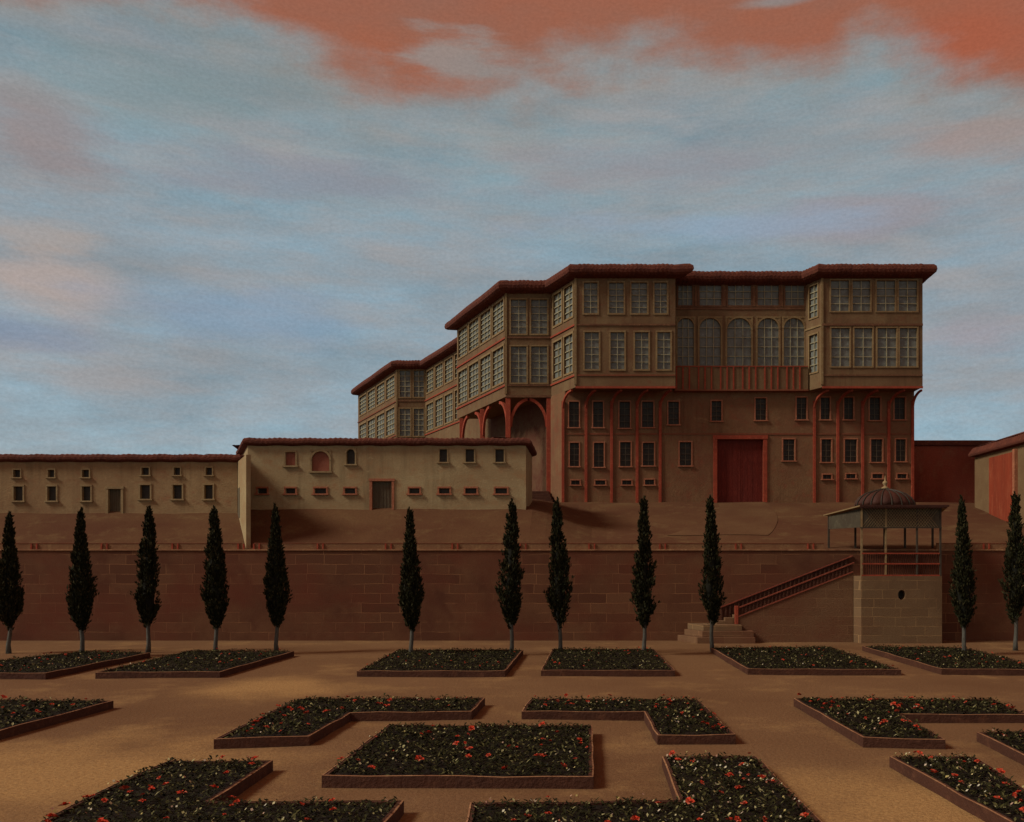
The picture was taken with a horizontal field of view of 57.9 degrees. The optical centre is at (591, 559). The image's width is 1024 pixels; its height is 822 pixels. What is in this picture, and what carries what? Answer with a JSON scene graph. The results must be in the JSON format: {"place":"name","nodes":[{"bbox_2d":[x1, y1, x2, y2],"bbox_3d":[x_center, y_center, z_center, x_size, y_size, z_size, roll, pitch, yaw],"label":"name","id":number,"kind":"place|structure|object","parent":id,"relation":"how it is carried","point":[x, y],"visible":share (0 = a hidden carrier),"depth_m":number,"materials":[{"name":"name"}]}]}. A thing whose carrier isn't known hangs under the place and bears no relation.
{"place":"outdoors","nodes":[
{"label":"outdoors","id":0,"kind":"place"},
{"bbox_2d":[0,641,1023,821],"bbox_3d":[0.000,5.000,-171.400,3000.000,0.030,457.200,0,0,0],"label":"ground","id":1,"kind":"structure","parent":0,"point":[827,773],"depth_m":28.00,"materials":[{"name":"brown sand"}]},
{"bbox_2d":[0,511,24,653],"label":"cypress","id":2,"kind":"object","parent":1,"relation":"on","point":[12,593],"visible":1,"depth_m":49.06,"materials":[{"name":"green plant"}]},
{"bbox_2d":[0,695,113,739],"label":"flower bed","id":3,"kind":"object","parent":1,"relation":"on","point":[19,716],"visible":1,"depth_m":28.85,"materials":[{"name":"green plant"}]},
{"bbox_2d":[0,649,149,679],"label":"flower bed","id":4,"kind":"object","parent":1,"relation":"on","point":[44,667],"visible":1,"depth_m":42.46,"materials":[{"name":"green plant"}]},
{"bbox_2d":[65,506,98,653],"bbox_3d":[-26.106,1.155,47.087,1.492,7.804,1.450,0,0,0],"label":"cypress","id":5,"kind":"object","parent":4,"relation":"on","point":[80,598],"visible":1,"depth_m":46.87,"materials":[{"name":"green plant"}]},
{"bbox_2d":[130,505,161,652],"bbox_3d":[-23.993,1.048,49.619,1.490,8.035,1.428,0,0,0],"label":"cypress","id":6,"kind":"object","parent":1,"relation":"on","point":[146,590],"visible":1,"depth_m":49.46,"materials":[{"name":"green plant"}]},
{"bbox_2d":[95,648,293,678],"bbox_3d":[-18.211,4.789,43.449,5.571,0.522,9.410,0,0,0],"label":"flower bed","id":7,"kind":"object","parent":1,"relation":"on","point":[220,663],"visible":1,"depth_m":41.66,"materials":[{"name":"green plant"}]},
{"bbox_2d":[199,505,229,649],"bbox_3d":[-19.684,1.093,48.195,1.455,7.950,1.556,0,0,0],"label":"cypress","id":8,"kind":"object","parent":1,"relation":"on","point":[215,592],"visible":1,"depth_m":47.92,"materials":[{"name":"green plant"}]},
{"bbox_2d":[40,755,403,821],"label":"flower bed","id":9,"kind":"object","parent":1,"relation":"on","point":[172,789],"visible":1,"depth_m":17.89,"materials":[{"name":"green plant"}]},
{"bbox_2d":[263,502,292,650],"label":"cypress","id":10,"kind":"object","parent":1,"relation":"on","point":[275,582],"visible":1,"depth_m":49.00,"materials":[{"name":"green plant"}]},
{"bbox_2d":[214,693,484,748],"bbox_3d":[-6.861,4.789,27.985,6.406,0.522,7.228,0,0,0],"label":"flower bed","id":11,"kind":"object","parent":1,"relation":"on","point":[306,721],"visible":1,"depth_m":28.57,"materials":[{"name":"green plant"}]},
{"bbox_2d":[357,647,522,677],"bbox_3d":[-6.935,4.784,43.888,6.658,0.532,9.309,0,0,0],"label":"flower bed","id":12,"kind":"object","parent":1,"relation":"on","point":[473,662],"visible":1,"depth_m":41.88,"materials":[{"name":"green plant"}]},
{"bbox_2d":[397,506,424,653],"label":"cypress","id":13,"kind":"object","parent":12,"relation":"on","point":[411,593],"visible":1,"depth_m":46.88,"materials":[{"name":"green plant"}]},
{"bbox_2d":[494,498,524,651],"bbox_3d":[-4.275,0.907,48.109,1.621,8.318,1.790,0,0,0],"label":"cypress","id":14,"kind":"object","parent":12,"relation":"on","point":[509,597],"visible":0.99,"depth_m":47.99,"materials":[{"name":"green plant"}]},
{"bbox_2d":[322,720,593,788],"bbox_3d":[-2.938,4.764,23.269,5.979,0.572,6.384,0,0,0],"label":"flower bed","id":15,"kind":"object","parent":1,"relation":"on","point":[500,756],"visible":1,"depth_m":21.84,"materials":[{"name":"green plant"}]},
{"bbox_2d":[0,549,1023,640],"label":"retaining wall","id":16,"kind":"structure","parent":1,"relation":"on","point":[345,595],"depth_m":57.00,"materials":[{"name":"red stone"}]},
{"bbox_2d":[0,543,1023,548],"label":"terrace parapet","id":17,"kind":"structure","parent":16,"relation":"on","point":[464,545],"depth_m":57.14,"materials":[{"name":"beige stone"}]},
{"bbox_2d":[541,646,674,676],"bbox_3d":[0.692,4.782,44.203,5.757,0.536,9.436,0,0,0],"label":"flower bed","id":18,"kind":"object","parent":1,"relation":"on","point":[627,662],"visible":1,"depth_m":41.88,"materials":[{"name":"green plant"}]},
{"bbox_2d":[543,497,573,650],"bbox_3d":[-1.715,0.851,48.475,1.526,8.406,1.573,0,0,-20],"label":"cypress","id":19,"kind":"object","parent":18,"relation":"on","point":[558,598],"visible":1,"depth_m":48.30,"materials":[{"name":"green plant"}]},
{"bbox_2d":[629,495,660,651],"bbox_3d":[2.690,0.830,48.114,1.624,8.460,1.534,0,0,36],"label":"cypress","id":20,"kind":"object","parent":18,"relation":"on","point":[643,583],"visible":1,"depth_m":47.95,"materials":[{"name":"green plant"}]},
{"bbox_2d":[522,693,735,744],"bbox_3d":[0.852,4.776,28.143,6.089,0.547,6.568,0,0,0],"label":"flower bed","id":21,"kind":"object","parent":1,"relation":"on","point":[679,721],"visible":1,"depth_m":28.70,"materials":[{"name":"green plant"}]},
{"bbox_2d":[466,750,821,821],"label":"flower bed","id":22,"kind":"object","parent":1,"relation":"on","point":[725,788],"visible":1,"depth_m":17.84,"materials":[{"name":"green plant"}]},
{"bbox_2d":[697,495,726,651],"bbox_3d":[6.577,0.749,50.043,1.440,8.639,1.524,0,0,39],"label":"cypress","id":23,"kind":"object","parent":1,"relation":"on","point":[711,585],"visible":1,"depth_m":49.81,"materials":[{"name":"green plant"}]},
{"bbox_2d":[678,555,853,643],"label":"staircase","id":24,"kind":"structure","parent":1,"relation":"on","point":[820,609],"depth_m":55.95,"materials":[{"name":"brown stone"}]},
{"bbox_2d":[711,645,900,675],"bbox_3d":[9.881,4.786,44.925,6.945,0.527,10.362,0,0,0],"label":"flower bed","id":25,"kind":"object","parent":1,"relation":"on","point":[804,660],"visible":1,"depth_m":42.70,"materials":[{"name":"green plant"}]},
{"bbox_2d":[853,576,941,642],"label":"stone plinth","id":26,"kind":"structure","parent":1,"relation":"on","point":[897,609],"depth_m":55.10,"materials":[{"name":"beige stone"}]},
{"bbox_2d":[823,477,948,575],"bbox_3d":[18.190,-2.088,56.403,7.233,6.126,3.135,0,0,0],"label":"garden kiosk","id":27,"kind":"object","parent":26,"relation":"on","point":[885,507],"visible":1,"depth_m":55.20,"materials":[{"name":"brown wood"}]},
{"bbox_2d":[794,693,1023,748],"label":"flower bed","id":28,"kind":"object","parent":1,"relation":"on","point":[877,723],"visible":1,"depth_m":28.22,"materials":[{"name":"green plant"}]},
{"bbox_2d":[862,644,1023,675],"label":"flower bed","id":29,"kind":"object","parent":1,"relation":"on","point":[943,660],"visible":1,"depth_m":43.52,"materials":[{"name":"green plant"}]},
{"bbox_2d":[948,494,976,651],"bbox_3d":[19.413,0.814,48.185,1.509,8.500,1.535,0,0,0],"label":"cypress","id":30,"kind":"object","parent":29,"relation":"on","point":[963,602],"visible":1,"depth_m":47.95,"materials":[{"name":"green plant"}]},
{"bbox_2d":[889,751,1023,821],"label":"flower bed","id":31,"kind":"object","parent":1,"relation":"on","point":[977,788],"visible":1,"depth_m":19.58,"materials":[{"name":"green plant"}]},
{"bbox_2d":[976,727,1023,764],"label":"flower bed","id":32,"kind":"object","parent":1,"relation":"on","point":[1008,743],"visible":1,"depth_m":24.13,"materials":[{"name":"soil"}]},
{"bbox_2d":[998,491,1023,650],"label":"cypress","id":33,"kind":"object","parent":1,"relation":"on","point":[1013,571],"visible":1,"depth_m":50.62,"materials":[{"name":"green plant"}]},
{"bbox_2d":[0,500,1023,548],"bbox_3d":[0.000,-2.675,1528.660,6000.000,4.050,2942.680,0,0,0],"label":"hillside","id":34,"kind":"structure","parent":0,"point":[595,522],"depth_m":60.78,"materials":[{"name":"brown soil"}]},
{"bbox_2d":[0,454,244,513],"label":"house","id":35,"kind":"structure","parent":34,"relation":"on","point":[108,483],"depth_m":61.50,"materials":[{"name":"paint"}]},
{"bbox_2d":[105,486,123,512],"bbox_3d":[-31.838,-3.650,61.590,1.252,2.501,0.340,0,0,0],"label":"door","id":36,"kind":"structure","parent":35,"relation":"in","point":[114,494],"depth_m":61.67,"materials":[{"name":"brown wood"}]},
{"bbox_2d":[232,437,536,548],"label":"outbuilding","id":37,"kind":"structure","parent":34,"relation":"on","point":[462,473],"depth_m":62.00,"materials":[{"name":"paint"}]},
{"bbox_2d":[308,449,331,472],"bbox_3d":[-18.242,-6.637,62.005,1.552,1.579,0.290,0,0,0],"label":"window","id":38,"kind":"structure","parent":37,"relation":"in","point":[320,460],"depth_m":62.12,"materials":[{"name":"wood"}]},
{"bbox_2d":[369,479,394,509],"bbox_3d":[-14.117,-4.032,62.090,1.735,2.864,0.340,0,0,0],"label":"door","id":39,"kind":"structure","parent":37,"relation":"in","point":[381,491],"depth_m":62.20,"materials":[{"name":"brown wood"}]},
{"bbox_2d":[351,263,937,502],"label":"palace","id":40,"kind":"structure","parent":34,"relation":"on","point":[626,383],"depth_m":74.80,"materials":[{"name":"beige paint"}]},
{"bbox_2d":[398,369,411,397],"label":"window","id":41,"kind":"structure","parent":40,"relation":"in","point":[404,375],"depth_m":108.13,"materials":[{"name":"grey glass"}]},
{"bbox_2d":[398,407,411,436],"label":"window","id":42,"kind":"structure","parent":40,"relation":"in","point":[404,413],"depth_m":108.13,"materials":[{"name":"grey glass"}]},
{"bbox_2d":[412,369,424,397],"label":"window","id":43,"kind":"structure","parent":40,"relation":"in","point":[418,375],"depth_m":108.13,"materials":[{"name":"grey glass"}]},
{"bbox_2d":[412,407,424,436],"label":"window","id":44,"kind":"structure","parent":40,"relation":"in","point":[418,413],"depth_m":108.13,"materials":[{"name":"grey glass"}]},
{"bbox_2d":[457,323,467,359],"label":"window","id":45,"kind":"structure","parent":40,"relation":"in","point":[463,336],"depth_m":87.99,"materials":[{"name":"grey glass"}]},
{"bbox_2d":[457,365,467,405],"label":"window","id":46,"kind":"structure","parent":40,"relation":"in","point":[463,377],"depth_m":88.01,"materials":[{"name":"grey glass"}]},
{"bbox_2d":[468,315,478,353],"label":"window","id":47,"kind":"structure","parent":40,"relation":"in","point":[474,328],"depth_m":85.02,"materials":[{"name":"grey glass"}]},
{"bbox_2d":[468,359,478,400],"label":"window","id":48,"kind":"structure","parent":40,"relation":"in","point":[474,371],"depth_m":85.06,"materials":[{"name":"grey glass"}]},
{"bbox_2d":[479,306,490,345],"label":"window","id":49,"kind":"structure","parent":40,"relation":"in","point":[486,318],"depth_m":82.06,"materials":[{"name":"grey glass"}]},
{"bbox_2d":[479,351,490,394],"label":"window","id":50,"kind":"structure","parent":40,"relation":"in","point":[486,362],"depth_m":82.06,"materials":[{"name":"grey glass"}]},
{"bbox_2d":[492,296,504,337],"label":"window","id":51,"kind":"structure","parent":40,"relation":"in","point":[499,310],"depth_m":79.01,"materials":[{"name":"grey glass"}]},
{"bbox_2d":[492,343,504,388],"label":"window","id":52,"kind":"structure","parent":40,"relation":"in","point":[499,356],"depth_m":79.01,"materials":[{"name":"grey glass"}]},
{"bbox_2d":[509,298,527,334],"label":"window","id":53,"kind":"structure","parent":40,"relation":"in","point":[518,307],"depth_m":77.33,"materials":[{"name":"grey glass"}]},
{"bbox_2d":[509,345,527,383],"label":"window","id":54,"kind":"structure","parent":40,"relation":"in","point":[518,356],"depth_m":77.33,"materials":[{"name":"grey glass"}]},
{"bbox_2d":[530,298,548,334],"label":"window","id":55,"kind":"structure","parent":40,"relation":"in","point":[539,307],"depth_m":77.33,"materials":[{"name":"grey glass"}]},
{"bbox_2d":[530,345,548,383],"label":"window","id":56,"kind":"structure","parent":40,"relation":"in","point":[539,356],"depth_m":77.33,"materials":[{"name":"grey glass"}]},
{"bbox_2d":[552,288,562,328],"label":"window","id":57,"kind":"structure","parent":40,"relation":"in","point":[558,301],"depth_m":76.08,"materials":[{"name":"grey glass"}]},
{"bbox_2d":[552,337,562,381],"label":"window","id":58,"kind":"structure","parent":40,"relation":"in","point":[558,350],"depth_m":76.08,"materials":[{"name":"grey glass"}]},
{"bbox_2d":[563,281,573,322],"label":"window","id":59,"kind":"structure","parent":40,"relation":"in","point":[569,295],"depth_m":74.15,"materials":[{"name":"grey glass"}]},
{"bbox_2d":[563,331,573,376],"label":"window","id":60,"kind":"structure","parent":40,"relation":"in","point":[569,344],"depth_m":74.15,"materials":[{"name":"grey glass"}]},
{"bbox_2d":[567,400,580,428],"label":"window","id":61,"kind":"structure","parent":40,"relation":"in","point":[573,405],"depth_m":75.01,"materials":[{"name":"glass"}]},
{"bbox_2d":[582,281,598,314],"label":"window","id":62,"kind":"structure","parent":40,"relation":"in","point":[590,289],"depth_m":73.14,"materials":[{"name":"grey glass"}]},
{"bbox_2d":[583,331,599,370],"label":"window","id":63,"kind":"structure","parent":40,"relation":"in","point":[591,341],"depth_m":73.14,"materials":[{"name":"grey glass"}]},
{"bbox_2d":[591,400,604,428],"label":"window","id":64,"kind":"structure","parent":40,"relation":"in","point":[597,405],"depth_m":75.01,"materials":[{"name":"glass"}]},
{"bbox_2d":[592,442,605,467],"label":"window","id":65,"kind":"structure","parent":40,"relation":"in","point":[598,447],"depth_m":75.01,"materials":[{"name":"glass"}]},
{"bbox_2d":[607,281,624,314],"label":"window","id":66,"kind":"structure","parent":40,"relation":"in","point":[615,289],"depth_m":73.14,"materials":[{"name":"grey glass"}]},
{"bbox_2d":[609,330,625,370],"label":"window","id":67,"kind":"structure","parent":40,"relation":"in","point":[617,341],"depth_m":73.14,"materials":[{"name":"grey glass"}]},
{"bbox_2d":[617,400,631,428],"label":"window","id":68,"kind":"structure","parent":40,"relation":"in","point":[624,406],"depth_m":75.01,"materials":[{"name":"glass"}]},
{"bbox_2d":[618,441,632,466],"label":"window","id":69,"kind":"structure","parent":40,"relation":"in","point":[625,447],"depth_m":75.01,"materials":[{"name":"glass"}]},
{"bbox_2d":[630,281,648,314],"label":"window","id":70,"kind":"structure","parent":40,"relation":"in","point":[639,290],"depth_m":73.14,"materials":[{"name":"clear glass"}]},
{"bbox_2d":[633,330,649,370],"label":"window","id":71,"kind":"structure","parent":40,"relation":"in","point":[641,341],"depth_m":73.14,"materials":[{"name":"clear glass"}]},
{"bbox_2d":[640,400,655,428],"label":"window","id":72,"kind":"structure","parent":40,"relation":"in","point":[647,406],"depth_m":75.01,"materials":[{"name":"glass"}]},
{"bbox_2d":[641,442,655,466],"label":"window","id":73,"kind":"structure","parent":40,"relation":"in","point":[648,448],"depth_m":75.01,"materials":[{"name":"glass"}]},
{"bbox_2d":[653,281,668,314],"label":"window","id":74,"kind":"structure","parent":40,"relation":"in","point":[660,288],"depth_m":73.14,"materials":[{"name":"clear glass"}]},
{"bbox_2d":[656,330,671,370],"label":"window","id":75,"kind":"structure","parent":40,"relation":"in","point":[663,340],"depth_m":73.14,"materials":[{"name":"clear glass"}]},
{"bbox_2d":[666,400,680,425],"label":"window","id":76,"kind":"structure","parent":40,"relation":"in","point":[673,406],"depth_m":75.01,"materials":[{"name":"glass"}]},
{"bbox_2d":[677,285,693,306],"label":"window","id":77,"kind":"structure","parent":40,"relation":"in","point":[685,294],"depth_m":74.93,"materials":[{"name":"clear glass"}]},
{"bbox_2d":[676,316,695,365],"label":"window","id":78,"kind":"structure","parent":40,"relation":"in","point":[685,325],"depth_m":74.93,"materials":[{"name":"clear glass"}]},
{"bbox_2d":[678,441,693,466],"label":"window","id":79,"kind":"structure","parent":40,"relation":"in","point":[685,448],"depth_m":75.01,"materials":[{"name":"glass"}]},
{"bbox_2d":[698,285,722,306],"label":"window","id":80,"kind":"structure","parent":40,"relation":"in","point":[708,296],"depth_m":74.93,"materials":[{"name":"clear glass"}]},
{"bbox_2d":[698,316,722,365],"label":"window","id":81,"kind":"structure","parent":40,"relation":"in","point":[709,327],"depth_m":74.93,"materials":[{"name":"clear glass"}]},
{"bbox_2d":[709,400,723,421],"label":"window","id":82,"kind":"structure","parent":40,"relation":"in","point":[716,408],"depth_m":75.01,"materials":[{"name":"glass"}]},
{"bbox_2d":[725,316,752,365],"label":"window","id":83,"kind":"structure","parent":40,"relation":"in","point":[738,329],"depth_m":74.93,"materials":[{"name":"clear glass"}]},
{"bbox_2d":[726,285,752,306],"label":"window","id":84,"kind":"structure","parent":40,"relation":"in","point":[736,296],"depth_m":74.93,"materials":[{"name":"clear glass"}]},
{"bbox_2d":[753,397,767,420],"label":"window","id":85,"kind":"structure","parent":40,"relation":"in","point":[760,405],"depth_m":75.01,"materials":[{"name":"glass"}]},
{"bbox_2d":[756,285,779,306],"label":"window","id":86,"kind":"structure","parent":40,"relation":"in","point":[766,296],"depth_m":74.93,"materials":[{"name":"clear glass"}]},
{"bbox_2d":[756,316,780,365],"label":"window","id":87,"kind":"structure","parent":40,"relation":"in","point":[767,327],"depth_m":74.93,"materials":[{"name":"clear glass"}]},
{"bbox_2d":[781,438,796,461],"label":"window","id":88,"kind":"structure","parent":40,"relation":"in","point":[788,446],"depth_m":75.01,"materials":[{"name":"glass"}]},
{"bbox_2d":[782,316,805,365],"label":"window","id":89,"kind":"structure","parent":40,"relation":"in","point":[793,327],"depth_m":74.93,"materials":[{"name":"grey glass"}]},
{"bbox_2d":[784,285,805,306],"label":"window","id":90,"kind":"structure","parent":40,"relation":"in","point":[794,296],"depth_m":74.93,"materials":[{"name":"grey glass"}]},
{"bbox_2d":[794,396,808,420],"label":"window","id":91,"kind":"structure","parent":40,"relation":"in","point":[801,404],"depth_m":74.86,"materials":[{"name":"glass"}]},
{"bbox_2d":[808,282,818,320],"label":"window","id":92,"kind":"structure","parent":40,"relation":"in","point":[814,293],"depth_m":73.92,"materials":[{"name":"grey glass"}]},
{"bbox_2d":[808,332,818,374],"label":"window","id":93,"kind":"structure","parent":40,"relation":"in","point":[814,343],"depth_m":73.92,"materials":[{"name":"grey glass"}]},
{"bbox_2d":[819,438,833,462],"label":"window","id":94,"kind":"structure","parent":40,"relation":"in","point":[826,446],"depth_m":75.01,"materials":[{"name":"glass"}]},
{"bbox_2d":[830,279,850,312],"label":"window","id":95,"kind":"structure","parent":40,"relation":"in","point":[839,288],"depth_m":73.14,"materials":[{"name":"grey glass"}]},
{"bbox_2d":[830,327,850,367],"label":"window","id":96,"kind":"structure","parent":40,"relation":"in","point":[839,338],"depth_m":73.14,"materials":[{"name":"grey glass"}]},
{"bbox_2d":[842,396,855,420],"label":"window","id":97,"kind":"structure","parent":40,"relation":"in","point":[848,403],"depth_m":75.01,"materials":[{"name":"glass"}]},
{"bbox_2d":[843,438,858,462],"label":"window","id":98,"kind":"structure","parent":40,"relation":"in","point":[850,450],"depth_m":75.01,"materials":[{"name":"glass"}]},
{"bbox_2d":[851,279,871,312],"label":"window","id":99,"kind":"structure","parent":40,"relation":"in","point":[861,289],"depth_m":73.14,"materials":[{"name":"grey glass"}]},
{"bbox_2d":[853,326,873,367],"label":"window","id":100,"kind":"structure","parent":40,"relation":"in","point":[863,339],"depth_m":73.14,"materials":[{"name":"grey glass"}]},
{"bbox_2d":[867,396,882,420],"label":"window","id":101,"kind":"structure","parent":40,"relation":"in","point":[873,403],"depth_m":74.84,"materials":[{"name":"glass"}]},
{"bbox_2d":[869,438,884,462],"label":"window","id":102,"kind":"structure","parent":40,"relation":"in","point":[875,445],"depth_m":75.01,"materials":[{"name":"glass"}]},
{"bbox_2d":[875,279,896,312],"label":"window","id":103,"kind":"structure","parent":40,"relation":"in","point":[884,288],"depth_m":73.14,"materials":[{"name":"grey glass"}]},
{"bbox_2d":[876,327,897,367],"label":"window","id":104,"kind":"structure","parent":40,"relation":"in","point":[886,339],"depth_m":73.14,"materials":[{"name":"grey glass"}]},
{"bbox_2d":[892,396,907,420],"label":"window","id":105,"kind":"structure","parent":40,"relation":"in","point":[898,403],"depth_m":75.01,"materials":[{"name":"glass"}]},
{"bbox_2d":[897,279,918,312],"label":"window","id":106,"kind":"structure","parent":40,"relation":"in","point":[906,288],"depth_m":73.14,"materials":[{"name":"grey glass"}]},
{"bbox_2d":[898,326,918,367],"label":"window","id":107,"kind":"structure","parent":40,"relation":"in","point":[907,347],"depth_m":73.14,"materials":[{"name":"grey glass"}]},
{"bbox_2d":[914,440,994,502],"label":"courtyard wall","id":108,"kind":"structure","parent":34,"relation":"on","point":[944,470],"depth_m":76.00,"materials":[{"name":"red paint"}]},
{"bbox_2d":[968,432,1023,526],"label":"gatehouse","id":109,"kind":"object","parent":34,"relation":"on","point":[999,472],"visible":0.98,"depth_m":67.75,"materials":[{"name":"paint"}]},
{"bbox_2d":[0,0,1023,454],"label":"sky","id":110,"kind":"structure","parent":0,"point":[220,219],"materials":[{"name":"blue"}]},
{"bbox_2d":[669,502,777,534],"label":"path","id":111,"kind":"structure","parent":0,"point":[747,518],"depth_m":66.61,"materials":[{"name":"beige soil"}]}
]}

